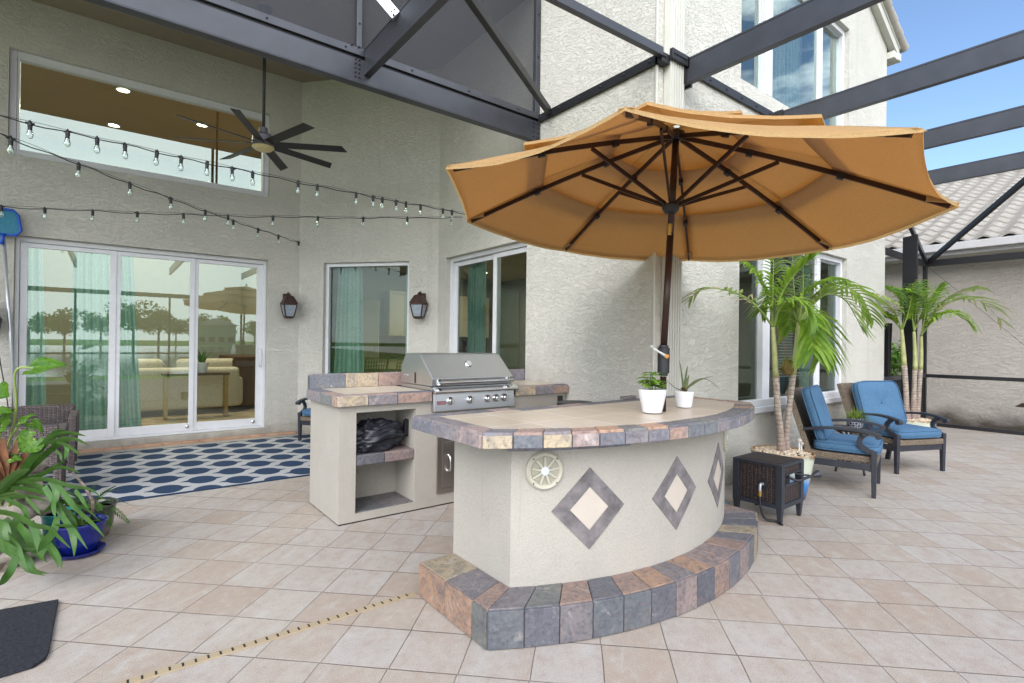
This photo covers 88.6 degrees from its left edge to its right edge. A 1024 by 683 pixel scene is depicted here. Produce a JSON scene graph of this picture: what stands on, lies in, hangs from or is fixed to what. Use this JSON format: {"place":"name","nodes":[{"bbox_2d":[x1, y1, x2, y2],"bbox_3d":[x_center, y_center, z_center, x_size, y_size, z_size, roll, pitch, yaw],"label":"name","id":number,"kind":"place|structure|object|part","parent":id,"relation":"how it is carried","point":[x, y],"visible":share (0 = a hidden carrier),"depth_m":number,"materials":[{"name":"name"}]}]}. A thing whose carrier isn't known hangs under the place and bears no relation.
{"place":"outdoors","nodes":[
{"label":"outdoors","id":0,"kind":"place"},
{"bbox_2d":[363,300,379,368],"bbox_3d":[-3.452,0.154,11.965,0.800,2.200,0.092,1,0,-8],"label":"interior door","id":1,"kind":"structure","parent":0,"point":[370,328],"depth_m":12.00,"materials":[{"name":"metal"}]},
{"bbox_2d":[363,300,379,368],"bbox_3d":[-3.455,0.154,11.991,0.800,2.200,0.040,1,0,-8],"label":"door leaf","id":2,"kind":"structure","parent":1,"relation":"in","point":[370,307],"depth_m":12.00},
{"bbox_2d":[0,426,1023,682],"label":"paving","id":3,"kind":"structure","parent":0,"point":[912,572],"depth_m":2.79,"materials":[{"name":"beige tile"}]},
{"bbox_2d":[0,525,33,571],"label":"rock","id":4,"kind":"object","parent":3,"relation":"on","point":[4,558],"visible":0.09,"depth_m":3.02,"materials":[{"name":"beige stone"}]},
{"bbox_2d":[0,498,33,522],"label":"rock","id":5,"kind":"object","parent":4,"relation":"on","point":[13,508],"visible":0.16,"depth_m":3.07,"materials":[{"name":"beige stone"}]},
{"bbox_2d":[13,473,43,500],"bbox_3d":[-2.910,0.868,3.122,0.182,0.171,0.181,1,0,-38],"label":"rock","id":6,"kind":"object","parent":5,"relation":"on","point":[27,492],"visible":0.12,"depth_m":3.10,"materials":[{"name":"grey stone"}]},
{"bbox_2d":[31,453,50,472],"bbox_3d":[-2.850,0.723,3.135,0.127,0.117,0.131,1,0,16],"label":"rock","id":7,"kind":"object","parent":6,"relation":"on","point":[41,465],"visible":0.4,"depth_m":3.13,"materials":[{"name":"beige stone"}]},
{"bbox_2d":[26,494,51,516],"bbox_3d":[-2.924,0.998,3.221,0.200,0.171,0.200,1,0,-38],"label":"rock","id":8,"kind":"object","parent":5,"relation":"on","point":[41,505],"visible":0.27,"depth_m":3.18,"materials":[{"name":"beige stone"}]},
{"bbox_2d":[0,599,58,677],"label":"door mat","id":9,"kind":"object","parent":3,"relation":"on","point":[26,632],"depth_m":2.35,"materials":[{"name":"grey fabric"}]},
{"bbox_2d":[0,357,66,569],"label":"elephant ear plant","id":10,"kind":"object","parent":3,"relation":"on","point":[28,442],"visible":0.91,"depth_m":2.94,"materials":[{"name":"green plant"}]},
{"bbox_2d":[0,429,104,584],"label":"staghorn fern","id":11,"kind":"object","parent":3,"relation":"on","point":[18,539],"visible":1,"depth_m":2.84,"materials":[{"name":"green plant"}]},
{"bbox_2d":[40,507,81,548],"bbox_3d":[-2.941,1.217,3.421,0.212,0.220,0.211,1,0,-38],"label":"teal pot","id":12,"kind":"object","parent":3,"relation":"on","point":[46,519],"visible":0.27,"depth_m":3.33,"materials":[{"name":"ceramic"}]},
{"bbox_2d":[51,509,108,559],"bbox_3d":[-2.713,1.189,3.297,0.284,0.280,0.305,1,0,-27],"label":"cobalt pot","id":13,"kind":"object","parent":3,"relation":"on","point":[91,536],"visible":0.73,"depth_m":3.23,"materials":[{"name":"ceramic"}]},
{"bbox_2d":[72,472,94,519],"bbox_3d":[-2.697,0.984,3.296,0.119,0.322,0.143,1,0,-38],"label":"bare stick","id":14,"kind":"object","parent":13,"relation":"in","point":[81,482],"visible":0.92,"depth_m":3.28,"materials":[{"name":"wood"}]},
{"bbox_2d":[64,482,130,537],"bbox_3d":[-2.872,1.157,3.541,0.527,0.342,0.415,1,0,-38],"label":"potted plant","id":15,"kind":"object","parent":3,"relation":"on","point":[106,505],"visible":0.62,"depth_m":3.55,"materials":[{"name":"plant"}]},
{"bbox_2d":[43,434,309,504],"bbox_3d":[-3.625,1.320,5.498,4.220,0.008,2.338,1,0,-38],"label":"outdoor rug","id":16,"kind":"object","parent":3,"relation":"on","point":[142,474],"visible":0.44,"depth_m":5.48,"materials":[{"name":"blue fabric"}]},
{"bbox_2d":[0,423,68,497],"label":"wicker armchair","id":17,"kind":"object","parent":16,"relation":"on","point":[59,474],"visible":0.3,"depth_m":4.26,"materials":[{"name":"brown wicker"}]},
{"bbox_2d":[0,404,78,472],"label":"wicker armchair","id":18,"kind":"object","parent":16,"relation":"on","point":[56,414],"visible":0.4,"depth_m":5.49,"materials":[{"name":"brown wicker"}]},
{"bbox_2d":[295,373,332,440],"bbox_3d":[-2.447,0.900,7.306,0.760,0.902,0.804,1,0,14],"label":"garden armchair","id":19,"kind":"object","parent":16,"relation":"on","point":[305,411],"visible":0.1,"depth_m":7.03,"materials":[{"name":"grey metal"}]},
{"bbox_2d":[116,591,416,682],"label":"channel drain","id":20,"kind":"object","parent":3,"relation":"on","point":[192,662],"visible":1,"depth_m":2.34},
{"bbox_2d":[306,369,567,525],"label":"grill island","id":21,"kind":"structure","parent":3,"relation":"on","point":[413,470],"depth_m":4.24,"materials":[{"name":"beige paint"}]},
{"bbox_2d":[356,417,405,452],"bbox_3d":[-1.098,0.726,4.148,0.570,0.248,0.357,1,0,-38],"label":"grill cover","id":22,"kind":"object","parent":21,"relation":"on","point":[377,434],"visible":0.81,"depth_m":4.07,"materials":[{"name":"black plastic"}]},
{"bbox_3d":[-0.348,1.025,4.486,0.640,0.467,0.067,1,0,-38],"label":"access door","id":23,"kind":"part","parent":21,"relation":"part of","materials":[{"name":"metal"}]},
{"bbox_2d":[401,353,518,411],"bbox_3d":[-0.472,0.342,4.733,0.860,0.471,0.655,1,0,-38],"label":"gas grill","id":24,"kind":"object","parent":21,"relation":"in","point":[458,381],"visible":1,"depth_m":4.53,"materials":[{"name":"metal"}]},
{"bbox_2d":[0,0,908,485],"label":"house","id":25,"kind":"structure","parent":3,"relation":"on","point":[586,328],"depth_m":6.72,"materials":[{"name":"stucco"},{"name":"concrete tile"},{"name":"glass"}]},
{"bbox_2d":[0,317,8,406],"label":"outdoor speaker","id":26,"kind":"object","parent":25,"relation":"attached to","point":[1,366],"visible":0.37,"depth_m":5.75},
{"bbox_2d":[0,208,22,405],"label":"pool skimmer net","id":27,"kind":"object","parent":25,"relation":"attached to","point":[10,223],"visible":0.92,"depth_m":5.75,"materials":[{"name":"metal"}]},
{"bbox_2d":[26,248,45,405],"bbox_3d":[-5.674,-0.032,6.198,0.300,2.430,0.090,1,0,-38],"label":"curtain","id":28,"kind":"object","parent":25,"relation":"hanging from","point":[35,389],"visible":0.42,"depth_m":6.21,"materials":[{"name":"fabric"}]},
{"bbox_2d":[71,252,140,429],"bbox_3d":[-5.117,-0.023,6.654,0.720,2.430,0.091,1,0,-38],"label":"curtain","id":29,"kind":"object","parent":25,"relation":"hanging from","point":[90,334],"visible":0.77,"depth_m":6.59,"materials":[{"name":"teal fabric"}]},
{"bbox_2d":[9,49,269,196],"bbox_3d":[-4.572,-2.664,6.718,2.703,1.182,0.080,1,0,-38],"label":"window","id":30,"kind":"structure","parent":25,"relation":"in","point":[65,96],"depth_m":6.54,"materials":[{"name":"white glass"}]},
{"bbox_2d":[14,236,266,441],"bbox_3d":[-4.606,0.020,6.759,2.636,2.394,0.136,1,0,-38],"label":"sliding door","id":31,"kind":"structure","parent":25,"relation":"in","point":[113,431],"depth_m":6.59,"materials":[{"name":"white plastic"}]},
{"bbox_2d":[0,133,300,249],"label":"string light","id":32,"kind":"object","parent":25,"relation":"attached to","point":[11,139],"visible":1,"depth_m":4.86,"materials":[{"name":"black plastic"}]},
{"bbox_2d":[138,358,242,410],"bbox_3d":[-5.707,0.704,9.022,1.820,0.820,0.950,1,0,-38],"label":"sofa","id":33,"kind":"object","parent":25,"relation":"on","point":[209,390],"visible":0.66,"depth_m":8.68,"materials":[{"name":"beige fabric"}]},
{"bbox_2d":[161,372,229,419],"bbox_3d":[-5.071,0.860,8.408,0.920,0.720,0.300,1,0,-38],"label":"console table","id":34,"kind":"object","parent":25,"relation":"on","point":[225,393],"visible":0.95,"depth_m":8.32,"materials":[{"name":"brown wood"}]},
{"bbox_2d":[197,348,210,372],"bbox_3d":[-4.980,0.306,8.442,0.265,0.390,0.302,1,0,-15],"label":"potted snake plant","id":35,"kind":"object","parent":34,"relation":"on","point":[202,365],"visible":0.84,"depth_m":8.41,"materials":[{"name":"green plant"}]},
{"bbox_2d":[0,204,459,226],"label":"string light","id":36,"kind":"object","parent":25,"relation":"attached to","point":[182,214],"visible":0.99,"depth_m":6.05,"materials":[{"name":"black plastic"}]},
{"bbox_2d":[0,115,464,220],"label":"string light","id":37,"kind":"object","parent":25,"relation":"attached to","point":[30,125],"visible":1,"depth_m":4.51,"materials":[{"name":"black plastic"}]},
{"bbox_2d":[219,355,254,406],"bbox_3d":[-5.234,0.719,10.114,0.535,0.890,1.600,1,0,-38],"label":"sideboard","id":38,"kind":"object","parent":25,"relation":"on","point":[245,364],"visible":0.31,"depth_m":9.47,"materials":[{"name":"brown wood"}]},
{"bbox_2d":[173,4,346,170],"bbox_3d":[-2.837,-2.999,6.005,1.734,1.646,1.734,1,0,-38],"label":"ceiling fan","id":39,"kind":"object","parent":25,"relation":"hanging from","point":[263,140],"visible":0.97,"depth_m":5.99,"materials":[{"name":"grey metal"}]},
{"bbox_2d":[280,292,297,318],"bbox_3d":[-3.205,-0.520,7.527,0.199,0.380,0.230,1,0,-38],"label":"wall lantern","id":40,"kind":"object","parent":25,"relation":"attached to","point":[288,304],"depth_m":7.47,"materials":[{"name":"brown metal"}]},
{"bbox_2d":[332,303,336,343],"bbox_3d":[-3.637,-0.378,10.900,0.025,0.850,0.500,1,0,-38],"label":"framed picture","id":41,"kind":"object","parent":25,"relation":"attached to","point":[334,312],"visible":0.36,"depth_m":10.99,"materials":[{"name":"grey wood"}]},
{"bbox_2d":[334,267,363,372],"bbox_3d":[-2.428,-0.349,7.841,0.460,1.700,0.089,1,0,11],"label":"curtain","id":42,"kind":"object","parent":25,"relation":"hanging from","point":[349,358],"visible":0.87,"depth_m":7.83,"materials":[{"name":"teal fabric"}]},
{"bbox_2d":[325,262,408,373],"bbox_3d":[-2.081,-0.290,7.598,1.330,1.689,0.080,1,0,12],"label":"window","id":43,"kind":"structure","parent":25,"relation":"in","point":[329,267],"depth_m":7.69,"materials":[{"name":"white plastic"}]},
{"bbox_2d":[364,357,389,372],"bbox_3d":[-2.406,0.750,8.598,0.544,1.009,0.558,1,0,27],"label":"rattan chair","id":44,"kind":"object","parent":25,"relation":"on","point":[377,358],"visible":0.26,"depth_m":8.49,"materials":[{"name":"brown wicker"}]},
{"bbox_2d":[366,369,401,372],"bbox_3d":[-2.394,0.881,9.213,1.200,0.750,1.200,1,0,-38],"label":"dining table","id":45,"kind":"object","parent":25,"relation":"on","point":[388,370],"visible":0.12,"depth_m":9.13,"materials":[{"name":"brown wood"}]},
{"bbox_2d":[395,358,403,371],"bbox_3d":[-1.899,0.756,8.548,0.544,1.009,0.558,1,0,27],"label":"rattan chair","id":46,"kind":"object","parent":25,"relation":"on","point":[400,359],"visible":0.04,"depth_m":8.24,"materials":[{"name":"brown wicker"}]},
{"bbox_2d":[405,266,407,354],"bbox_3d":[-1.442,-0.338,7.631,0.199,1.700,0.087,1,0,7],"label":"curtain","id":47,"kind":"object","parent":25,"relation":"hanging from","point":[406,309],"visible":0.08,"depth_m":7.61,"materials":[{"name":"teal fabric"}]},
{"bbox_2d":[409,291,427,318],"bbox_3d":[-1.275,-0.502,7.205,0.200,0.380,0.230,1,0,12],"label":"wall lantern","id":48,"kind":"object","parent":25,"relation":"attached to","point":[418,305],"depth_m":7.13,"materials":[{"name":"brown metal"}]},
{"bbox_2d":[379,336,500,368],"bbox_3d":[-1.906,0.580,13.494,3.500,1.400,0.680,1,0,-38],"label":"kitchen counter","id":49,"kind":"object","parent":25,"relation":"on","point":[392,348],"visible":0.05,"depth_m":13.04,"materials":[{"name":"brown stone"}]},
{"bbox_2d":[383,290,405,335],"bbox_3d":[-2.679,-0.682,13.104,0.970,1.100,0.340,1,0,-38],"label":"kitchen cabinet","id":50,"kind":"object","parent":49,"relation":"on","point":[394,313],"visible":0.48,"depth_m":12.83,"materials":[{"name":"beige wood"}]},
{"bbox_3d":[-2.783,-0.684,12.846,0.469,1.080,0.018,1,0,-38],"label":"door","id":51,"kind":"part","parent":50,"relation":"part of","materials":[{"name":"beige wood"}]},
{"bbox_2d":[459,296,488,337],"bbox_3d":[-1.096,-0.657,14.327,0.970,1.100,0.340,1,0,-38],"label":"kitchen cabinet","id":52,"kind":"object","parent":49,"relation":"on","point":[463,319],"visible":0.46,"depth_m":14.04,"materials":[{"name":"beige plastic"}]},
{"bbox_3d":[-1.200,-0.659,14.069,0.469,1.080,0.018,1,0,-38],"label":"door","id":53,"kind":"part","parent":52,"relation":"part of","materials":[{"name":"beige wood"}]},
{"bbox_3d":[-0.820,-0.653,14.363,0.469,1.080,0.018,1,0,-38],"label":"door","id":54,"kind":"part","parent":52,"relation":"part of","materials":[{"name":"beige wood"}]},
{"bbox_2d":[467,261,486,352],"bbox_3d":[-0.474,0.037,7.002,0.090,2.430,0.340,1,0,-38],"label":"curtain","id":55,"kind":"object","parent":25,"relation":"hanging from","point":[476,339],"visible":0.53,"depth_m":6.98,"materials":[{"name":"teal fabric"}]},
{"bbox_2d":[449,243,526,355],"bbox_3d":[-0.289,0.072,6.499,0.090,2.396,1.735,1,0,-38],"label":"window","id":56,"kind":"structure","parent":25,"relation":"in","point":[496,254],"depth_m":6.55,"materials":[{"name":"white plastic"}]},
{"bbox_2d":[772,0,801,107],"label":"curtain","id":57,"kind":"object","parent":25,"relation":"hanging from","point":[787,77],"visible":0.24,"depth_m":6.41,"materials":[{"name":"fabric"}]},
{"bbox_2d":[777,256,801,376],"bbox_3d":[3.372,-0.316,6.355,0.600,1.466,0.035,1,0,-38],"label":"window blind","id":58,"kind":"object","parent":25,"relation":"hanging from","point":[784,299],"depth_m":6.32,"materials":[{"name":"white plastic"}]},
{"bbox_2d":[738,254,841,413],"bbox_3d":[3.281,-0.171,6.078,2.760,1.852,0.175,1,0,-38],"label":"window","id":59,"kind":"structure","parent":25,"relation":"in","point":[762,403],"depth_m":5.69,"materials":[{"name":"white plastic"}]},
{"bbox_2d":[758,0,844,125],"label":"window","id":60,"kind":"structure","parent":25,"relation":"in","point":[765,60],"depth_m":6.45,"materials":[{"name":"white plastic"}]},
{"bbox_2d":[799,257,809,387],"bbox_3d":[3.860,-0.074,6.839,0.430,2.200,0.080,1,0,-38],"label":"curtain","id":61,"kind":"object","parent":25,"relation":"hanging from","point":[803,379],"visible":0.09,"depth_m":6.75,"materials":[{"name":"teal fabric"}]},
{"bbox_2d":[83,0,1023,435],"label":"screen enclosure","id":62,"kind":"object","parent":3,"relation":"on","point":[373,66],"visible":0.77,"depth_m":4.43,"materials":[{"name":"grey metal"}]},
{"bbox_2d":[412,395,757,649],"bbox_3d":[0.697,0.885,3.168,2.362,0.972,1.069,1,0,-38],"label":"bar","id":63,"kind":"object","parent":3,"relation":"on","point":[630,520],"visible":0.98,"depth_m":2.65,"materials":[{"name":"beige paint"}]},
{"bbox_2d":[526,451,562,489],"bbox_3d":[0.159,0.627,2.549,0.188,0.188,0.034,1,0,-12],"label":"marine speaker","id":64,"kind":"object","parent":63,"relation":"attached to","point":[544,470],"visible":1,"depth_m":2.54},
{"bbox_2d":[637,372,666,413],"bbox_3d":[0.823,0.300,3.092,0.192,0.239,0.176,1,0,-4],"label":"potted plant","id":65,"kind":"object","parent":63,"relation":"on","point":[652,400],"visible":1,"depth_m":3.05,"materials":[{"name":"green plant"}]},
{"bbox_2d":[671,360,714,407],"bbox_3d":[1.168,0.272,3.389,0.360,0.305,0.123,1,0,10],"label":"potted aloe","id":66,"kind":"object","parent":63,"relation":"on","point":[684,396],"visible":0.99,"depth_m":3.38,"materials":[{"name":"white ceramic"}]},
{"bbox_2d":[445,102,959,411],"bbox_3d":[0.962,-0.472,3.200,2.710,1.834,2.716,1,0,-38],"label":"parasol","id":67,"kind":"object","parent":63,"relation":"on","point":[645,181],"visible":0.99,"depth_m":3.26,"materials":[{"name":"brown fabric"}]},
{"bbox_2d":[723,431,727,450],"bbox_3d":[1.443,0.647,3.549,0.034,0.188,0.188,1,0,27],"label":"marine speaker","id":68,"kind":"object","parent":63,"relation":"attached to","point":[725,440],"visible":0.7,"depth_m":3.48},
{"bbox_2d":[733,451,803,525],"bbox_3d":[2.045,1.165,4.208,0.450,0.456,0.400,1,0,-39],"label":"hose reel box","id":69,"kind":"object","parent":3,"relation":"on","point":[760,479],"visible":0.95,"depth_m":4.12,"materials":[{"name":"brown wicker"}]},
{"bbox_2d":[787,470,821,481],"bbox_3d":[2.285,1.053,4.108,0.278,0.086,0.060,1,0,-8],"label":"hose nozzle","id":70,"kind":"object","parent":69,"relation":"attached to","point":[816,474],"visible":1,"depth_m":4.10,"materials":[{"name":"black plastic"}]},
{"bbox_2d":[681,252,888,498],"bbox_3d":[2.496,0.277,4.685,2.031,2.247,1.137,1,0,-38],"label":"potted palm","id":71,"kind":"object","parent":3,"relation":"on","point":[805,331],"visible":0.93,"depth_m":4.73,"materials":[{"name":"plant"}]},
{"bbox_2d":[775,327,795,375],"bbox_3d":[2.470,0.093,4.738,0.221,0.438,0.253,1,0,20],"label":"air plant","id":72,"kind":"object","parent":71,"relation":"attached to","point":[786,368],"visible":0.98,"depth_m":4.69,"materials":[{"name":"green plant"}]},
{"bbox_2d":[796,439,803,450],"bbox_3d":[2.626,0.937,4.777,0.092,0.110,0.052,1,0,-38],"label":"garden ornament","id":73,"kind":"object","parent":71,"relation":"on","point":[800,441],"visible":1,"depth_m":4.76,"materials":[{"name":"white ceramic"}]},
{"bbox_2d":[785,384,885,498],"bbox_3d":[3.185,0.929,5.188,0.804,0.970,0.760,1,0,38],"label":"garden armchair","id":74,"kind":"object","parent":3,"relation":"on","point":[819,436],"visible":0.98,"depth_m":5.00,"materials":[{"name":"blue fabric"}]},
{"bbox_2d":[833,424,880,475],"bbox_3d":[3.721,1.182,5.726,0.500,0.481,0.500,0,0,44],"label":"side table","id":75,"kind":"object","parent":3,"relation":"on","point":[875,430],"visible":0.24,"depth_m":5.63,"materials":[{"name":"grey metal"}]},
{"bbox_2d":[836,407,880,428],"bbox_3d":[3.697,0.814,5.681,0.533,0.253,0.561,1,0,23],"label":"potted grass plant","id":76,"kind":"object","parent":75,"relation":"on","point":[855,415],"visible":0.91,"depth_m":5.63,"materials":[{"name":"green plant"}]},
{"bbox_2d":[837,380,950,473],"bbox_3d":[4.367,0.947,6.057,0.760,0.970,0.804,1,0,-15],"label":"garden armchair","id":77,"kind":"object","parent":3,"relation":"on","point":[880,400],"visible":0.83,"depth_m":6.03,"materials":[{"name":"blue fabric"}]},
{"bbox_2d":[866,279,1014,426],"bbox_3d":[5.967,0.256,7.584,2.384,2.399,1.020,1,0,-1],"label":"potted palm","id":78,"kind":"object","parent":3,"relation":"on","point":[916,387],"visible":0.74,"depth_m":7.59,"materials":[{"name":"green plant"}]},
{"bbox_2d":[557,400,591,404],"bbox_3d":[0.554,0.951,4.579,0.380,0.851,0.380,1,0,-38],"label":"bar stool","id":79,"kind":"object","parent":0,"point":[563,402],"visible":0.17,"depth_m":4.55,"materials":[{"name":"grey metal"}]},
{"bbox_2d":[890,340,901,375],"bbox_3d":[7.134,0.752,9.962,0.855,1.557,0.841,1,0,-38],"label":"bush","id":80,"kind":"object","parent":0,"point":[895,357],"visible":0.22,"depth_m":9.78,"materials":[{"name":"green plant"}]},
{"bbox_2d":[886,0,1023,170],"label":"sky","id":81,"kind":"structure","parent":0,"point":[932,29],"materials":[{"name":"blue"}]},
{"label":"ground","id":82,"kind":"structure","parent":0,"visible":0},
{"bbox_2d":[884,169,1023,430],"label":"neighbour house","id":83,"kind":"structure","parent":82,"relation":"on","point":[956,345],"depth_m":9.54,"materials":[{"name":"paint"}]}
]}

